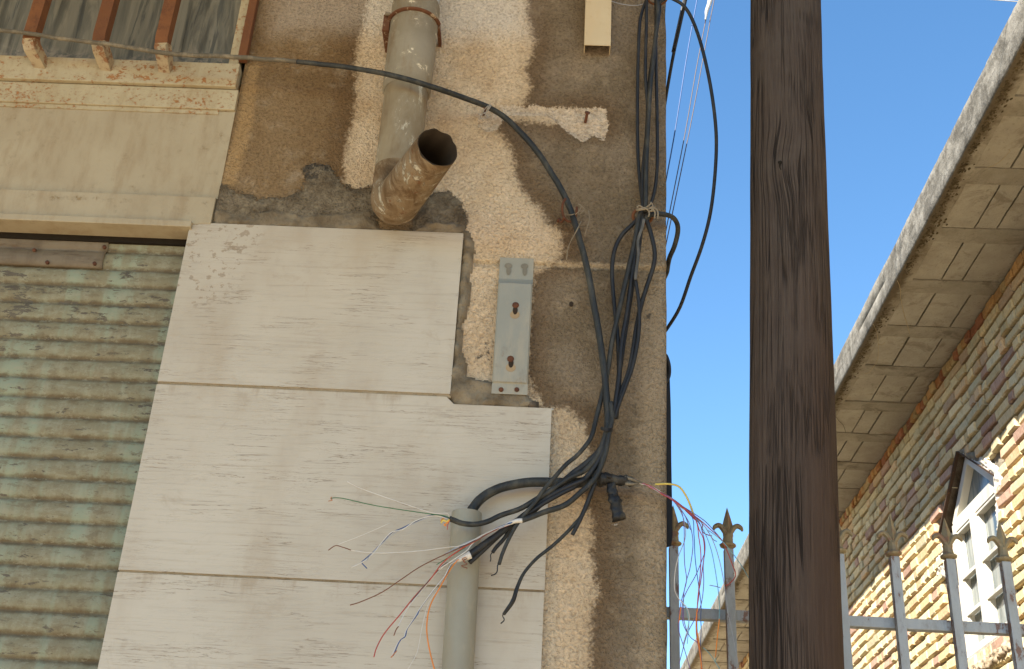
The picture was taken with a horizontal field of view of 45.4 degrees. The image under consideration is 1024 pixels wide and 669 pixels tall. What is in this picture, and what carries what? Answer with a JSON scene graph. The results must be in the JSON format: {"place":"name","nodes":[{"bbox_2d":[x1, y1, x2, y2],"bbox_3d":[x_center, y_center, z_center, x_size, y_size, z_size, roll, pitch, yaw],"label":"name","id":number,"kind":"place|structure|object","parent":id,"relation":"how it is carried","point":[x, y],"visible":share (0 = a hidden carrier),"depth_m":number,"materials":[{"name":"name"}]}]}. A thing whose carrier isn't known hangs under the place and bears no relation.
{"place":"outdoors","nodes":[
{"label":"outdoors","id":0,"kind":"place"},
{"bbox_2d":[665,0,1017,668],"label":"sky","id":1,"kind":"structure","parent":0,"point":[899,76],"materials":[{"name":"blue"}]},
{"label":"ground","id":2,"kind":"structure","parent":0,"visible":0},
{"bbox_2d":[0,0,666,668],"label":"shop building","id":3,"kind":"structure","parent":2,"relation":"on","point":[246,332],"depth_m":3.40,"materials":[{"name":"paint"}]},
{"bbox_2d":[0,0,258,111],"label":"window","id":4,"kind":"structure","parent":3,"relation":"in","point":[33,69],"depth_m":3.83,"materials":[{"name":"beige paint"}]},
{"bbox_2d":[371,0,456,224],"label":"drainpipe","id":5,"kind":"object","parent":3,"relation":"attached to","point":[414,162],"visible":0.98,"depth_m":3.57,"materials":[{"name":"beige metal"}]},
{"bbox_2d":[442,508,481,668],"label":"conduit","id":6,"kind":"object","parent":3,"relation":"attached to","point":[460,621],"visible":0.98,"depth_m":2.96,"materials":[{"name":"white plastic"}]},
{"bbox_2d":[467,472,748,668],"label":"trunk cable","id":7,"kind":"object","parent":6,"relation":"attached to","point":[609,481],"visible":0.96,"depth_m":3.10,"materials":[{"name":"rubber"}]},
{"bbox_2d":[0,28,609,476],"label":"long cable","id":8,"kind":"object","parent":7,"relation":"attached to","point":[532,148],"visible":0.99,"depth_m":3.64,"materials":[{"name":"rubber"}]},
{"bbox_2d":[328,401,608,568],"bbox_3d":[-0.094,0.359,3.051,0.701,0.518,0.027,8,-28,-8],"label":"stripped cable","id":9,"kind":"object","parent":8,"relation":"hanging from","point":[556,486],"visible":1,"depth_m":3.01,"materials":[{"name":"rubber"}]},
{"bbox_2d":[328,401,614,656],"bbox_3d":[-0.088,0.450,2.998,0.695,0.724,0.044,8,-28,-9],"label":"stripped cable","id":10,"kind":"object","parent":8,"relation":"hanging from","point":[580,492],"visible":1,"depth_m":3.02,"materials":[{"name":"rubber"}]},
{"bbox_2d":[571,482,596,535],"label":"cable","id":11,"kind":"object","parent":10,"relation":"attached to","point":[584,509],"visible":1,"depth_m":3.06,"materials":[{"name":"black rubber"}]},
{"bbox_2d":[600,427,612,431],"bbox_3d":[0.246,0.246,3.182,0.034,0.031,0.044,2,-28,2],"label":"twine tie","id":12,"kind":"object","parent":10,"relation":"attached to","point":[605,429],"visible":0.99,"depth_m":3.16,"materials":[{"name":"black plastic"}]},
{"bbox_2d":[468,431,606,563],"bbox_3d":[0.074,0.402,3.067,0.344,0.384,0.023,6,-28,-5],"label":"cable","id":13,"kind":"object","parent":8,"relation":"hanging from","point":[588,474],"visible":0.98,"depth_m":3.06,"materials":[{"name":"black rubber"}]},
{"bbox_2d":[502,481,596,614],"bbox_3d":[0.101,0.512,3.030,0.230,0.388,0.013,6,-28,-5],"label":"cable","id":14,"kind":"object","parent":8,"relation":"hanging from","point":[552,545],"visible":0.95,"depth_m":3.00,"materials":[{"name":"rubber"}]},
{"bbox_2d":[504,587,518,611],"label":"cable","id":15,"kind":"object","parent":14,"relation":"hanging from","point":[512,600],"visible":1,"depth_m":2.94,"materials":[{"name":"black rubber"}]},
{"bbox_2d":[497,210,642,564],"bbox_3d":[0.172,0.102,3.250,0.370,1.097,0.035,9,-29,-11],"label":"cable","id":16,"kind":"object","parent":8,"relation":"hanging from","point":[600,399],"visible":1,"depth_m":3.24,"materials":[{"name":"rubber"}]},
{"bbox_2d":[604,212,644,426],"bbox_3d":[0.300,-0.020,3.345,0.131,0.766,0.029,10,-29,-12],"label":"cable","id":17,"kind":"object","parent":8,"relation":"attached to","point":[621,344],"visible":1,"depth_m":3.34,"materials":[{"name":"black rubber"}]},
{"bbox_2d":[618,212,656,399],"bbox_3d":[0.339,-0.059,3.380,0.128,0.662,0.031,7,-28,-7],"label":"cable","id":18,"kind":"object","parent":8,"relation":"attached to","point":[653,264],"visible":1,"depth_m":3.43,"materials":[{"name":"black rubber"}]},
{"bbox_2d":[391,394,603,668],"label":"stripped cable","id":19,"kind":"object","parent":3,"relation":"attached to","point":[479,547],"visible":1,"depth_m":2.96,"materials":[{"name":"black rubber"}]},
{"bbox_2d":[491,478,585,552],"bbox_3d":[0.068,0.449,3.043,0.228,0.209,0.012,2,-28,2],"label":"cable","id":20,"kind":"object","parent":19,"relation":"attached to","point":[562,488],"visible":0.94,"depth_m":3.06,"materials":[{"name":"black rubber"}]},
{"bbox_2d":[491,257,533,394],"bbox_3d":[0.004,-0.032,3.399,0.098,0.438,0.027,2,-28,2],"label":"wall bracket","id":21,"kind":"object","parent":3,"relation":"attached to","point":[512,339],"depth_m":3.38,"materials":[{"name":"grey metal"}]},
{"bbox_2d":[556,216,565,222],"bbox_3d":[0.142,-0.334,3.547,0.009,0.036,0.065,11,-29,-14],"label":"nail","id":22,"kind":"object","parent":3,"relation":"attached to","point":[560,220],"visible":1,"depth_m":3.53,"materials":[{"name":"brown metal"}]},
{"bbox_2d":[561,198,577,222],"bbox_3d":[0.165,-0.358,3.534,0.049,0.067,0.031,11,-29,-14],"label":"hook ring","id":23,"kind":"object","parent":22,"relation":"hanging from","point":[562,209],"visible":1,"depth_m":3.53,"materials":[{"name":"brown metal"}]},
{"bbox_2d":[566,204,589,259],"bbox_3d":[0.189,-0.282,3.499,0.063,0.192,0.045,2,-28,2],"label":"twine tie","id":24,"kind":"object","parent":23,"relation":"attached to","point":[578,225],"visible":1,"depth_m":3.49,"materials":[{"name":"beige fabric"}]},
{"bbox_2d":[584,111,589,122],"bbox_3d":[0.229,-0.665,3.736,0.018,0.025,0.038,2,-28,2],"label":"nail","id":25,"kind":"object","parent":3,"relation":"attached to","point":[587,113],"visible":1,"depth_m":3.73,"materials":[{"name":"brown metal"}]},
{"bbox_2d":[584,0,610,54],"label":"metal channel","id":26,"kind":"object","parent":3,"relation":"attached to","point":[597,28],"visible":1,"depth_m":3.88,"materials":[{"name":"paint"}]},
{"bbox_2d":[631,207,653,224],"bbox_3d":[0.379,-0.344,3.550,0.066,0.049,0.030,2,-28,2],"label":"hook ring","id":27,"kind":"object","parent":3,"relation":"attached to","point":[633,216],"visible":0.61,"depth_m":3.55,"materials":[{"name":"brown metal"}]},
{"bbox_2d":[610,218,635,365],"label":"cable","id":28,"kind":"object","parent":27,"relation":"hanging from","point":[615,247],"visible":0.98,"depth_m":3.45,"materials":[{"name":"black rubber"}]},
{"bbox_2d":[617,231,642,418],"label":"cable","id":29,"kind":"object","parent":27,"relation":"hanging from","point":[640,243],"visible":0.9,"depth_m":3.38,"materials":[{"name":"black rubber"}]},
{"bbox_2d":[634,219,643,279],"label":"cable","id":30,"kind":"object","parent":27,"relation":"hanging from","point":[637,249],"visible":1,"depth_m":3.46,"materials":[{"name":"grey rubber"}]},
{"bbox_2d":[636,219,645,279],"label":"cable","id":31,"kind":"object","parent":27,"relation":"hanging from","point":[639,248],"visible":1,"depth_m":3.46,"materials":[{"name":"grey rubber"}]},
{"bbox_2d":[636,202,658,218],"bbox_3d":[0.388,-0.353,3.524,0.065,0.072,0.047,2,-28,2],"label":"twine tie","id":32,"kind":"object","parent":27,"relation":"attached to","point":[648,207],"visible":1,"depth_m":3.50,"materials":[{"name":"beige fabric"}]},
{"bbox_2d":[644,211,679,278],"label":"cable","id":33,"kind":"object","parent":3,"relation":"attached to","point":[673,218],"visible":0.91,"depth_m":3.59,"materials":[{"name":"rubber"}]},
{"bbox_2d":[666,354,670,382],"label":"cable","id":34,"kind":"object","parent":3,"relation":"attached to","point":[669,368],"visible":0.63,"depth_m":3.47,"materials":[{"name":"black rubber"}]},
{"bbox_2d":[666,362,672,546],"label":"cable","id":35,"kind":"object","parent":3,"relation":"attached to","point":[669,492],"visible":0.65,"depth_m":3.34,"materials":[{"name":"black rubber"}]},
{"bbox_2d":[666,0,696,180],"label":"overhead wire","id":36,"kind":"object","parent":3,"relation":"attached to","point":[680,94],"visible":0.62,"depth_m":5.31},
{"bbox_2d":[666,0,711,230],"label":"overhead wire","id":37,"kind":"object","parent":3,"relation":"attached to","point":[708,5],"visible":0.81,"depth_m":5.32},
{"bbox_2d":[666,0,714,244],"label":"overhead wire","id":38,"kind":"object","parent":3,"relation":"attached to","point":[690,124],"visible":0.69,"depth_m":5.23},
{"bbox_3d":[0.466,-1.077,3.918,0.068,0.023,0.047,2,-28,2],"label":"hook ring","id":39,"kind":"object","parent":3,"relation":"attached to","visible":0},
{"bbox_2d":[636,1,644,201],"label":"cable","id":40,"kind":"object","parent":39,"relation":"hanging from","point":[637,94],"visible":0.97,"depth_m":3.74,"materials":[{"name":"black rubber"}]},
{"bbox_2d":[615,255,640,418],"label":"cable","id":41,"kind":"object","parent":40,"relation":"hanging from","point":[624,389],"visible":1,"depth_m":3.32,"materials":[{"name":"black rubber"}]},
{"bbox_2d":[641,0,647,207],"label":"cable","id":42,"kind":"object","parent":39,"relation":"hanging from","point":[645,71],"visible":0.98,"depth_m":3.77,"materials":[{"name":"black rubber"}]},
{"bbox_2d":[643,0,659,211],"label":"cable","id":43,"kind":"object","parent":39,"relation":"hanging from","point":[648,115],"visible":1,"depth_m":3.69,"materials":[{"name":"rubber"}]},
{"bbox_2d":[644,0,660,138],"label":"cable","id":44,"kind":"object","parent":39,"relation":"hanging from","point":[649,68],"visible":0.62,"depth_m":3.79,"materials":[{"name":"black rubber"}]},
{"bbox_2d":[649,0,658,209],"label":"cable","id":45,"kind":"object","parent":39,"relation":"hanging from","point":[657,133],"visible":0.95,"depth_m":3.68,"materials":[{"name":"black rubber"}]},
{"bbox_2d":[655,0,717,331],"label":"cable","id":46,"kind":"object","parent":39,"relation":"hanging from","point":[675,315],"visible":0.91,"depth_m":3.69,"materials":[{"name":"black rubber"}]},
{"bbox_2d":[667,506,1023,668],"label":"metal fence","id":47,"kind":"object","parent":2,"relation":"on","point":[956,626],"visible":0.77,"depth_m":3.34,"materials":[{"name":"grey metal"}]},
{"bbox_2d":[680,0,1023,668],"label":"brick house","id":48,"kind":"structure","parent":2,"relation":"on","point":[929,408],"depth_m":6.91,"materials":[{"name":"beige brick"}]},
{"bbox_2d":[897,280,909,332],"bbox_3d":[2.163,-0.146,6.760,0.013,0.023,0.584,-8,-30,20],"label":"straw","id":49,"kind":"object","parent":48,"relation":"hanging from","point":[902,306],"visible":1,"depth_m":6.71,"materials":[{"name":"brown plant"}]},
{"bbox_2d":[952,458,1006,656],"bbox_3d":[2.602,1.173,6.758,0.054,1.096,0.770,2,-28,2],"label":"window","id":50,"kind":"structure","parent":48,"relation":"in","point":[974,519],"depth_m":6.82,"materials":[{"name":"white paint"}]},
{"bbox_3d":[-0.082,-0.682,3.739,0.021,0.021,0.051,2,-28,2],"label":"nail","id":51,"kind":"object","parent":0,"visible":0},
{"bbox_2d":[479,104,491,120],"bbox_3d":[-0.080,-0.673,3.709,0.034,0.096,0.045,2,-28,2],"label":"twine tie","id":52,"kind":"object","parent":51,"relation":"attached to","point":[488,107],"visible":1,"depth_m":3.68,"materials":[{"name":"fabric"}]},
{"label":"pavement","id":53,"kind":"structure","parent":0,"visible":0},
{"bbox_2d":[749,0,843,668],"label":"utility pole","id":54,"kind":"object","parent":53,"relation":"on","point":[795,612],"visible":1,"depth_m":3.15,"materials":[{"name":"brown wood"}]},
{"bbox_2d":[666,0,686,103],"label":"overhead cable","id":55,"kind":"object","parent":54,"relation":"attached to","point":[678,29],"visible":0.57,"depth_m":4.65,"materials":[{"name":"black rubber"}]}
]}

